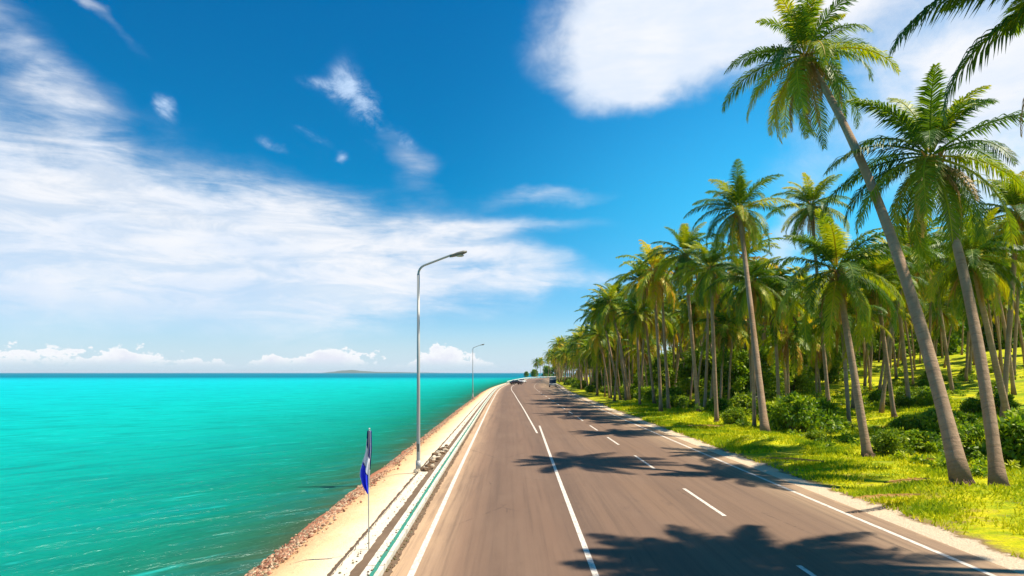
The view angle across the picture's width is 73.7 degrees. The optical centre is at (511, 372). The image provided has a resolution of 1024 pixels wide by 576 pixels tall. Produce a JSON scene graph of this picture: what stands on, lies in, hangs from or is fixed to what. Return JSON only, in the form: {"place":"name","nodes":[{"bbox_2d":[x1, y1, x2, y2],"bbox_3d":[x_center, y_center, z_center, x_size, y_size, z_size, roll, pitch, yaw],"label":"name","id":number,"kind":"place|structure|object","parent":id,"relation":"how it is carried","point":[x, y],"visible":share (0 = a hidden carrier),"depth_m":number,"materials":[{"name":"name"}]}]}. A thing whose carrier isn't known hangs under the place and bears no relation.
{"place":"outdoors","nodes":[
{"label":"outdoors","id":0,"kind":"place"},
{"bbox_2d":[0,373,588,575],"bbox_3d":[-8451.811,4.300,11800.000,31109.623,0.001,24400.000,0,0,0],"label":"sea","id":1,"kind":"structure","parent":0,"point":[172,474],"depth_m":34.66,"materials":[{"name":"liquid"}]},
{"bbox_2d":[244,395,479,575],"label":"shore gravel","id":2,"kind":"structure","parent":0,"point":[286,551],"depth_m":19.16,"materials":[{"name":"brown gravel"}]},
{"bbox_2d":[264,378,530,575],"bbox_3d":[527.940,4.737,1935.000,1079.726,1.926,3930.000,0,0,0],"label":"beach","id":3,"kind":"structure","parent":0,"point":[321,553],"depth_m":18.46,"materials":[{"name":"beige sand"}]},
{"bbox_2d":[360,383,507,575],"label":"kerb","id":4,"kind":"structure","parent":3,"relation":"on","point":[380,571],"depth_m":17.43,"materials":[{"name":"white concrete"}]},
{"bbox_2d":[369,384,504,575],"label":"kerb stripe","id":5,"kind":"object","parent":4,"relation":"on","point":[383,556],"visible":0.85,"depth_m":17.29,"materials":[{"name":"teal paint"}]},
{"bbox_2d":[332,383,505,575],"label":"footpath","id":6,"kind":"structure","parent":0,"point":[382,523],"depth_m":16.76,"materials":[{"name":"concrete"}]},
{"bbox_2d":[360,428,371,549],"bbox_3d":[-3.070,2.513,14.298,0.259,2.715,0.085,0,0,0],"label":"flag","id":7,"kind":"object","parent":6,"relation":"on","point":[365,471],"visible":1,"depth_m":14.29,"materials":[{"name":"fabric"}]},
{"bbox_2d":[327,382,508,575],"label":"gutter","id":8,"kind":"object","parent":6,"relation":"on","point":[383,512],"visible":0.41,"depth_m":17.56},
{"bbox_2d":[349,383,506,575],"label":"gutter","id":9,"kind":"object","parent":6,"relation":"on","point":[359,568],"visible":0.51,"depth_m":17.10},
{"bbox_2d":[413,251,466,472],"bbox_3d":[-2.740,-0.333,26.149,2.030,8.686,0.340,0,0,0],"label":"street lamp","id":10,"kind":"object","parent":6,"relation":"on","point":[456,254],"visible":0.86,"depth_m":26.10,"materials":[{"name":"metal"}]},
{"bbox_2d":[0,0,1023,372],"label":"sky","id":11,"kind":"structure","parent":0,"point":[187,186],"materials":[{"name":"blue"}]},
{"bbox_2d":[390,377,1023,575],"bbox_3d":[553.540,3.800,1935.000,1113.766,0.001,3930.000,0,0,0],"label":"road","id":12,"kind":"structure","parent":0,"point":[505,512],"depth_m":18.18,"materials":[{"name":"grey asphalt"}]},
{"bbox_2d":[382,383,508,575],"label":"gutter","id":13,"kind":"object","parent":12,"relation":"on","point":[413,526],"visible":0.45,"depth_m":18.11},
{"bbox_2d":[333,403,486,575],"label":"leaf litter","id":14,"kind":"object","parent":13,"relation":"on","point":[387,569],"visible":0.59,"depth_m":18.01,"materials":[{"name":"brown plant"}]},
{"bbox_2d":[407,384,507,575],"bbox_3d":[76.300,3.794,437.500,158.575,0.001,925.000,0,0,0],"label":"road marking","id":15,"kind":"object","parent":12,"relation":"on","point":[415,564],"visible":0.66,"depth_m":18.02,"materials":[{"name":"paint"}]},
{"bbox_2d":[539,426,598,575],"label":"road marking","id":16,"kind":"object","parent":12,"relation":"on","point":[593,569],"visible":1,"depth_m":17.42,"materials":[{"name":"paint"}]},
{"bbox_2d":[557,386,995,575],"bbox_3d":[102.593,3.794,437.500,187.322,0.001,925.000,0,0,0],"label":"road marking","id":17,"kind":"object","parent":12,"relation":"on","point":[940,553],"visible":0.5,"depth_m":17.96,"materials":[{"name":"paint"}]},
{"bbox_2d":[556,347,1023,574],"bbox_3d":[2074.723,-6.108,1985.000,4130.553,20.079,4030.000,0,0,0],"label":"grove ground","id":18,"kind":"structure","parent":0,"point":[990,542],"depth_m":23.79,"materials":[{"name":"green plant"}]},
{"bbox_2d":[563,332,588,385],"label":"coconut palm","id":19,"kind":"object","parent":18,"relation":"on","point":[579,335],"visible":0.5,"depth_m":128.89,"materials":[{"name":"green plant"}]},
{"bbox_2d":[570,340,591,384],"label":"coconut palm","id":20,"kind":"object","parent":18,"relation":"on","point":[580,354],"visible":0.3,"depth_m":124.42,"materials":[{"name":"green plant"}]},
{"bbox_2d":[576,323,613,398],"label":"coconut palm","id":21,"kind":"object","parent":18,"relation":"on","point":[597,339],"visible":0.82,"depth_m":98.47,"materials":[{"name":"green plant"}]},
{"bbox_2d":[579,336,616,395],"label":"coconut palm","id":22,"kind":"object","parent":18,"relation":"on","point":[593,361],"visible":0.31,"depth_m":110.80,"materials":[{"name":"green plant"}]},
{"bbox_2d":[579,293,622,399],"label":"coconut palm","id":23,"kind":"object","parent":18,"relation":"on","point":[591,318],"visible":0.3,"depth_m":94.40,"materials":[{"name":"green plant"}]},
{"bbox_2d":[582,328,624,396],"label":"coconut palm","id":24,"kind":"object","parent":18,"relation":"on","point":[605,358],"visible":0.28,"depth_m":107.51,"materials":[{"name":"green plant"}]},
{"bbox_2d":[581,284,630,399],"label":"coconut palm","id":25,"kind":"object","parent":18,"relation":"on","point":[610,305],"visible":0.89,"depth_m":84.01,"materials":[{"name":"green plant"}]},
{"bbox_2d":[594,316,622,396],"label":"coconut palm","id":26,"kind":"object","parent":18,"relation":"on","point":[612,339],"visible":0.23,"depth_m":102.79,"materials":[{"name":"green plant"}]},
{"bbox_2d":[588,285,629,400],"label":"coconut palm","id":27,"kind":"object","parent":18,"relation":"on","point":[608,326],"visible":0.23,"depth_m":89.75,"materials":[{"name":"green plant"}]},
{"bbox_2d":[588,278,630,399],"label":"coconut palm","id":28,"kind":"object","parent":18,"relation":"on","point":[623,370],"visible":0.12,"depth_m":92.08,"materials":[{"name":"green plant"}]},
{"bbox_2d":[614,316,653,386],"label":"coconut palm","id":29,"kind":"object","parent":18,"relation":"on","point":[634,341],"visible":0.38,"depth_m":89.02,"materials":[{"name":"green plant"}]},
{"bbox_2d":[608,295,661,404],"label":"coconut palm","id":30,"kind":"object","parent":18,"relation":"on","point":[637,318],"visible":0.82,"depth_m":74.42,"materials":[{"name":"green plant"}]},
{"bbox_2d":[604,262,665,403],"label":"coconut palm","id":31,"kind":"object","parent":18,"relation":"on","point":[631,289],"visible":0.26,"depth_m":75.86,"materials":[{"name":"green plant"}]},
{"bbox_2d":[622,335,661,388],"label":"coconut palm","id":32,"kind":"object","parent":18,"relation":"on","point":[640,355],"visible":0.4,"depth_m":94.63,"materials":[{"name":"green plant"}]},
{"bbox_2d":[617,296,673,399],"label":"coconut palm","id":33,"kind":"object","parent":18,"relation":"on","point":[648,321],"visible":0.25,"depth_m":80.44,"materials":[{"name":"green plant"}]},
{"bbox_2d":[633,385,663,400],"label":"shrub","id":34,"kind":"object","parent":18,"relation":"on","point":[646,393],"visible":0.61,"depth_m":78.91,"materials":[{"name":"green plant"}]},
{"bbox_2d":[615,240,684,411],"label":"coconut palm","id":35,"kind":"object","parent":18,"relation":"on","point":[648,284],"visible":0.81,"depth_m":62.98,"materials":[{"name":"green plant"}]},
{"bbox_2d":[627,251,690,408],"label":"coconut palm","id":36,"kind":"object","parent":18,"relation":"on","point":[665,356],"visible":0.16,"depth_m":67.87,"materials":[{"name":"green plant"}]},
{"bbox_2d":[635,302,683,387],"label":"coconut palm","id":37,"kind":"object","parent":18,"relation":"on","point":[669,328],"visible":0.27,"depth_m":83.17,"materials":[{"name":"green plant"}]},
{"bbox_2d":[644,354,679,391],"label":"shrub","id":38,"kind":"object","parent":18,"relation":"on","point":[672,374],"visible":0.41,"depth_m":102.67,"materials":[{"name":"green plant"}]},
{"bbox_2d":[656,386,689,403],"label":"shrub","id":39,"kind":"object","parent":18,"relation":"on","point":[675,390],"visible":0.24,"depth_m":73.50,"materials":[{"name":"green plant"}]},
{"bbox_2d":[663,292,688,394],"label":"coconut palm","id":40,"kind":"object","parent":18,"relation":"on","point":[676,317],"visible":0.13,"depth_m":89.84,"materials":[{"name":"green plant"}]},
{"bbox_2d":[662,394,693,408],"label":"shrub","id":41,"kind":"object","parent":18,"relation":"on","point":[675,400],"visible":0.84,"depth_m":69.16,"materials":[{"name":"green plant"}]},
{"bbox_2d":[639,222,722,411],"bbox_3d":[14.371,-4.753,57.937,7.137,16.316,7.055,0,0,13],"label":"coconut palm","id":42,"kind":"object","parent":18,"relation":"on","point":[683,236],"visible":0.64,"depth_m":57.57,"materials":[{"name":"green plant"}]},
{"bbox_2d":[669,299,699,385],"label":"coconut palm","id":43,"kind":"object","parent":18,"relation":"on","point":[682,326],"visible":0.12,"depth_m":95.78,"materials":[{"name":"green plant"}]},
{"bbox_2d":[665,301,705,401],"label":"coconut palm","id":44,"kind":"object","parent":18,"relation":"on","point":[697,325],"visible":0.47,"depth_m":76.69,"materials":[{"name":"green plant"}]},
{"bbox_2d":[668,282,721,353],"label":"coconut palm","id":45,"kind":"object","parent":18,"relation":"on","point":[686,309],"visible":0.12,"depth_m":75.21,"materials":[{"name":"green plant"}]},
{"bbox_2d":[673,349,722,398],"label":"shrub","id":46,"kind":"object","parent":18,"relation":"on","point":[684,374],"visible":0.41,"depth_m":87.16,"materials":[{"name":"green plant"}]},
{"bbox_2d":[668,252,740,409],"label":"coconut palm","id":47,"kind":"object","parent":18,"relation":"on","point":[707,352],"visible":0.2,"depth_m":60.43,"materials":[{"name":"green plant"}]},
{"bbox_2d":[667,235,750,421],"bbox_3d":[15.501,-3.406,53.003,6.728,14.611,6.636,0,0,0],"label":"coconut palm","id":48,"kind":"object","parent":18,"relation":"on","point":[705,280],"visible":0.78,"depth_m":52.54,"materials":[{"name":"green plant"}]},
{"bbox_2d":[680,284,738,404],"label":"coconut palm","id":49,"kind":"object","parent":18,"relation":"on","point":[701,354],"visible":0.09,"depth_m":72.96,"materials":[{"name":"green plant"}]},
{"bbox_2d":[683,271,737,400],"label":"coconut palm","id":50,"kind":"object","parent":18,"relation":"on","point":[711,389],"visible":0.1,"depth_m":67.83,"materials":[{"name":"green plant"}]},
{"bbox_2d":[703,397,729,410],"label":"shrub","id":51,"kind":"object","parent":18,"relation":"on","point":[723,404],"visible":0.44,"depth_m":59.77,"materials":[{"name":"green plant"}]},
{"bbox_2d":[693,305,766,398],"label":"coconut palm","id":52,"kind":"object","parent":18,"relation":"on","point":[724,332],"visible":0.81,"depth_m":63.66,"materials":[{"name":"green plant"}]},
{"bbox_2d":[709,298,759,400],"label":"coconut palm","id":53,"kind":"object","parent":18,"relation":"on","point":[730,364],"visible":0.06,"depth_m":70.95,"materials":[{"name":"green plant"}]},
{"bbox_2d":[720,406,751,425],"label":"shrub","id":54,"kind":"object","parent":18,"relation":"on","point":[731,415],"visible":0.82,"depth_m":49.69,"materials":[{"name":"green plant"}]},
{"bbox_2d":[707,348,768,399],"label":"shrub","id":55,"kind":"object","parent":18,"relation":"on","point":[740,371],"visible":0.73,"depth_m":72.04,"materials":[{"name":"green plant"}]},
{"bbox_2d":[683,158,799,430],"bbox_3d":[15.265,-4.817,42.361,6.438,16.798,9.526,0,0,-17],"label":"coconut palm","id":56,"kind":"object","parent":18,"relation":"on","point":[741,217],"visible":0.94,"depth_m":43.21,"materials":[{"name":"green plant"}]},
{"bbox_2d":[726,391,758,415],"bbox_3d":[18.628,2.597,54.637,3.086,2.349,3.421,0,0,-39],"label":"shrub","id":57,"kind":"object","parent":18,"relation":"on","point":[743,399],"visible":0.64,"depth_m":54.33,"materials":[{"name":"green plant"}]},
{"bbox_2d":[704,229,782,395],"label":"coconut palm","id":58,"kind":"object","parent":18,"relation":"on","point":[766,245],"visible":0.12,"depth_m":64.54,"materials":[{"name":"green plant"}]},
{"bbox_2d":[705,254,791,425],"bbox_3d":[16.315,-2.129,47.111,5.923,12.228,5.779,0,0,0],"label":"coconut palm","id":59,"kind":"object","parent":18,"relation":"on","point":[759,292],"visible":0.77,"depth_m":46.73,"materials":[{"name":"green plant"}]},
{"bbox_2d":[725,356,774,398],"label":"shrub","id":60,"kind":"object","parent":18,"relation":"on","point":[764,378],"visible":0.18,"depth_m":73.13,"materials":[{"name":"green plant"}]},
{"bbox_2d":[715,263,810,401],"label":"coconut palm","id":61,"kind":"object","parent":18,"relation":"on","point":[776,286],"visible":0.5,"depth_m":58.38,"materials":[{"name":"green plant"}]},
{"bbox_2d":[742,345,791,398],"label":"shrub","id":62,"kind":"object","parent":18,"relation":"on","point":[763,353],"visible":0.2,"depth_m":75.28,"materials":[{"name":"green plant"}]},
{"bbox_2d":[757,261,807,395],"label":"coconut palm","id":63,"kind":"object","parent":18,"relation":"on","point":[784,371],"visible":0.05,"depth_m":68.05,"materials":[{"name":"green plant"}]},
{"bbox_2d":[741,306,828,393],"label":"coconut palm","id":64,"kind":"object","parent":18,"relation":"on","point":[791,352],"visible":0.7,"depth_m":61.29,"materials":[{"name":"green plant"}]},
{"bbox_2d":[774,346,814,392],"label":"shrub","id":65,"kind":"object","parent":18,"relation":"on","point":[804,379],"visible":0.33,"depth_m":79.04,"materials":[{"name":"green plant"}]},
{"bbox_2d":[767,391,843,433],"bbox_3d":[17.782,2.509,41.915,3.812,2.896,4.090,0,0,-23],"label":"shrub","id":66,"kind":"object","parent":18,"relation":"on","point":[794,408],"visible":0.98,"depth_m":41.59,"materials":[{"name":"green plant"}]},
{"bbox_2d":[787,274,825,393],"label":"coconut palm","id":67,"kind":"object","parent":18,"relation":"on","point":[819,383],"visible":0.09,"depth_m":73.32,"materials":[{"name":"green plant"}]},
{"bbox_2d":[765,172,854,400],"bbox_3d":[25.962,-7.138,60.217,7.509,20.387,7.852,0,0,0],"label":"coconut palm","id":68,"kind":"object","parent":18,"relation":"on","point":[808,196],"visible":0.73,"depth_m":59.37,"materials":[{"name":"green plant"}]},
{"bbox_2d":[604,385,1023,557],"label":"grass","id":69,"kind":"structure","parent":18,"relation":"on","point":[697,432],"depth_m":27.27,"materials":[{"name":"green plant"}]},
{"bbox_2d":[606,365,1023,477],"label":"undergrowth","id":70,"kind":"object","parent":18,"relation":"on","point":[977,469],"visible":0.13,"depth_m":42.49,"materials":[{"name":"green plant"}]},
{"bbox_2d":[793,319,841,396],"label":"coconut palm","id":71,"kind":"object","parent":18,"relation":"on","point":[818,355],"visible":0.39,"depth_m":70.53,"materials":[{"name":"green plant"}]},
{"bbox_2d":[804,429,830,441],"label":"shrub","id":72,"kind":"object","parent":18,"relation":"on","point":[814,435],"visible":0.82,"depth_m":36.39,"materials":[{"name":"green plant"}]},
{"bbox_2d":[809,397,851,430],"bbox_3d":[19.939,2.811,44.068,4.001,2.633,3.465,0,0,-39],"label":"shrub","id":73,"kind":"object","parent":18,"relation":"on","point":[823,403],"visible":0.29,"depth_m":43.43,"materials":[{"name":"green plant"}]},
{"bbox_2d":[811,347,850,383],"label":"shrub","id":74,"kind":"object","parent":18,"relation":"on","point":[834,375],"visible":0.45,"depth_m":87.80,"materials":[{"name":"green plant"}]},
{"bbox_2d":[752,208,914,457],"bbox_3d":[15.981,-1.968,32.797,7.328,11.752,7.811,0,0,0],"label":"coconut palm","id":75,"kind":"object","parent":18,"relation":"on","point":[841,280],"visible":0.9,"depth_m":32.24,"materials":[{"name":"green plant"}]},
{"bbox_2d":[792,284,893,425],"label":"coconut palm","id":76,"kind":"object","parent":18,"relation":"on","point":[843,351],"visible":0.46,"depth_m":45.53,"materials":[{"name":"green plant"}]},
{"bbox_2d":[668,290,1023,377],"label":"wood","id":77,"kind":"object","parent":18,"relation":"on","point":[954,347],"visible":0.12,"depth_m":135.61,"materials":[{"name":"green plant"}]},
{"bbox_2d":[721,0,975,485],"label":"coconut palm","id":78,"kind":"object","parent":18,"relation":"on","point":[808,75],"visible":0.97,"depth_m":28.83,"materials":[{"name":"green plant"}]},
{"bbox_2d":[807,266,905,409],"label":"coconut palm","id":79,"kind":"object","parent":18,"relation":"on","point":[852,397],"visible":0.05,"depth_m":53.78,"materials":[{"name":"green plant"}]},
{"bbox_2d":[821,248,929,417],"bbox_3d":[24.921,-2.724,47.178,6.702,11.783,7.036,0,0,0],"label":"coconut palm","id":80,"kind":"object","parent":18,"relation":"on","point":[878,268],"visible":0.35,"depth_m":46.30,"materials":[{"name":"green plant"}]},
{"bbox_2d":[865,389,888,402],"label":"shrub","id":81,"kind":"object","parent":18,"relation":"on","point":[873,396],"visible":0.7,"depth_m":59.98,"materials":[{"name":"green plant"}]},
{"bbox_2d":[869,426,914,454],"bbox_3d":[17.285,3.138,31.168,1.864,1.474,1.834,0,0,-14],"label":"shrub","id":82,"kind":"object","parent":18,"relation":"on","point":[891,441],"visible":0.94,"depth_m":30.82,"materials":[{"name":"green plant"}]},
{"bbox_2d":[875,308,911,370],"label":"coconut palm","id":83,"kind":"object","parent":18,"relation":"on","point":[895,334],"visible":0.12,"depth_m":96.07,"materials":[{"name":"green plant"}]},
{"bbox_2d":[859,237,937,398],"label":"coconut palm","id":84,"kind":"object","parent":18,"relation":"on","point":[905,370],"visible":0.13,"depth_m":54.26,"materials":[{"name":"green plant"}]},
{"bbox_2d":[889,395,914,407],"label":"shrub","id":85,"kind":"object","parent":18,"relation":"on","point":[902,401],"visible":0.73,"depth_m":53.65,"materials":[{"name":"green plant"}]},
{"bbox_2d":[860,217,950,412],"bbox_3d":[29.312,-4.232,50.478,7.549,14.600,7.220,0,0,-10],"label":"coconut palm","id":86,"kind":"object","parent":18,"relation":"on","point":[926,272],"visible":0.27,"depth_m":49.95,"materials":[{"name":"green plant"}]},
{"bbox_2d":[888,414,924,433],"bbox_3d":[22.241,3.027,38.001,2.152,1.475,1.988,0,0,-22],"label":"shrub","id":87,"kind":"object","parent":18,"relation":"on","point":[906,423],"visible":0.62,"depth_m":37.90,"materials":[{"name":"green plant"}]},
{"bbox_2d":[886,285,933,385],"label":"coconut palm","id":88,"kind":"object","parent":18,"relation":"on","point":[909,349],"visible":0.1,"depth_m":71.06,"materials":[{"name":"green plant"}]},
{"bbox_2d":[878,244,943,389],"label":"coconut palm","id":89,"kind":"object","parent":18,"relation":"on","point":[882,369],"visible":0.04,"depth_m":68.80,"materials":[{"name":"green plant"}]},
{"bbox_2d":[909,392,933,405],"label":"shrub","id":90,"kind":"object","parent":18,"relation":"on","point":[922,399],"visible":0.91,"depth_m":51.35,"materials":[{"name":"green plant"}]},
{"bbox_2d":[820,63,1023,487],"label":"coconut palm","id":91,"kind":"object","parent":18,"relation":"on","point":[925,128],"visible":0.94,"depth_m":25.48,"materials":[{"name":"green plant"}]},
{"bbox_2d":[902,428,942,452],"bbox_3d":[19.095,3.267,31.945,2.501,1.413,2.282,0,0,35],"label":"shrub","id":92,"kind":"object","parent":18,"relation":"on","point":[924,441],"visible":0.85,"depth_m":31.53,"materials":[{"name":"green plant"}]},
{"bbox_2d":[906,228,955,393],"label":"coconut palm","id":93,"kind":"object","parent":18,"relation":"on","point":[951,386],"visible":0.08,"depth_m":60.19,"materials":[{"name":"green plant"}]},
{"bbox_2d":[909,408,972,437],"bbox_3d":[23.393,2.818,37.051,3.312,2.075,3.119,0,0,-25],"label":"shrub","id":94,"kind":"object","parent":18,"relation":"on","point":[929,423],"visible":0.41,"depth_m":36.55,"materials":[{"name":"green plant"}]},
{"bbox_2d":[920,293,965,356],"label":"coconut palm","id":95,"kind":"object","parent":18,"relation":"on","point":[947,316],"visible":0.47,"depth_m":85.44,"materials":[{"name":"green plant"}]},
{"bbox_2d":[888,0,1023,136],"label":"coconut palm","id":96,"kind":"object","parent":18,"relation":"on","point":[1012,24],"visible":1,"depth_m":15.58,"materials":[{"name":"green plant"}]},
{"bbox_2d":[896,207,1023,416],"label":"coconut palm","id":97,"kind":"object","parent":18,"relation":"on","point":[978,271],"visible":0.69,"depth_m":37.70,"materials":[{"name":"green plant"}]},
{"bbox_2d":[937,424,984,457],"bbox_3d":[19.816,2.955,29.052,2.818,1.636,2.692,0,0,-40],"label":"shrub","id":98,"kind":"object","parent":18,"relation":"on","point":[973,435],"visible":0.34,"depth_m":28.60,"materials":[{"name":"green plant"}]},
{"bbox_2d":[958,396,981,412],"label":"shrub","id":99,"kind":"object","parent":18,"relation":"on","point":[972,404],"visible":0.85,"depth_m":44.48,"materials":[{"name":"green plant"}]},
{"bbox_2d":[931,170,1023,416],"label":"coconut palm","id":100,"kind":"object","parent":18,"relation":"on","point":[1015,198],"visible":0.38,"depth_m":41.45,"materials":[{"name":"green plant"}]},
{"bbox_2d":[958,275,998,381],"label":"coconut palm","id":101,"kind":"object","parent":18,"relation":"on","point":[967,358],"visible":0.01,"depth_m":68.21,"materials":[{"name":"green plant"}]},
{"bbox_2d":[940,214,1023,394],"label":"coconut palm","id":102,"kind":"object","parent":18,"relation":"on","point":[1012,379],"visible":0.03,"depth_m":53.18,"materials":[{"name":"green plant"}]},
{"bbox_2d":[955,285,1022,374],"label":"coconut palm","id":103,"kind":"object","parent":18,"relation":"on","point":[999,343],"visible":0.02,"depth_m":73.67,"materials":[{"name":"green plant"}]},
{"bbox_2d":[969,412,1023,466],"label":"shrub","id":104,"kind":"object","parent":18,"relation":"on","point":[1011,431],"visible":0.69,"depth_m":26.47,"materials":[{"name":"green plant"}]},
{"bbox_2d":[993,393,1020,409],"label":"shrub","id":105,"kind":"object","parent":18,"relation":"on","point":[1011,401],"visible":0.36,"depth_m":43.94,"materials":[{"name":"green plant"}]},
{"bbox_2d":[991,270,1023,365],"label":"coconut palm","id":106,"kind":"object","parent":18,"relation":"on","point":[1003,294],"visible":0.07,"depth_m":66.62,"materials":[{"name":"green plant"}]},
{"bbox_2d":[992,216,1023,379],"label":"coconut palm","id":107,"kind":"object","parent":18,"relation":"on","point":[1015,334],"visible":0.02,"depth_m":63.15,"materials":[{"name":"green plant"}]},
{"bbox_2d":[982,297,1023,359],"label":"coconut palm","id":108,"kind":"object","parent":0,"point":[1004,306],"visible":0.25,"depth_m":99.88,"materials":[{"name":"green plant"}]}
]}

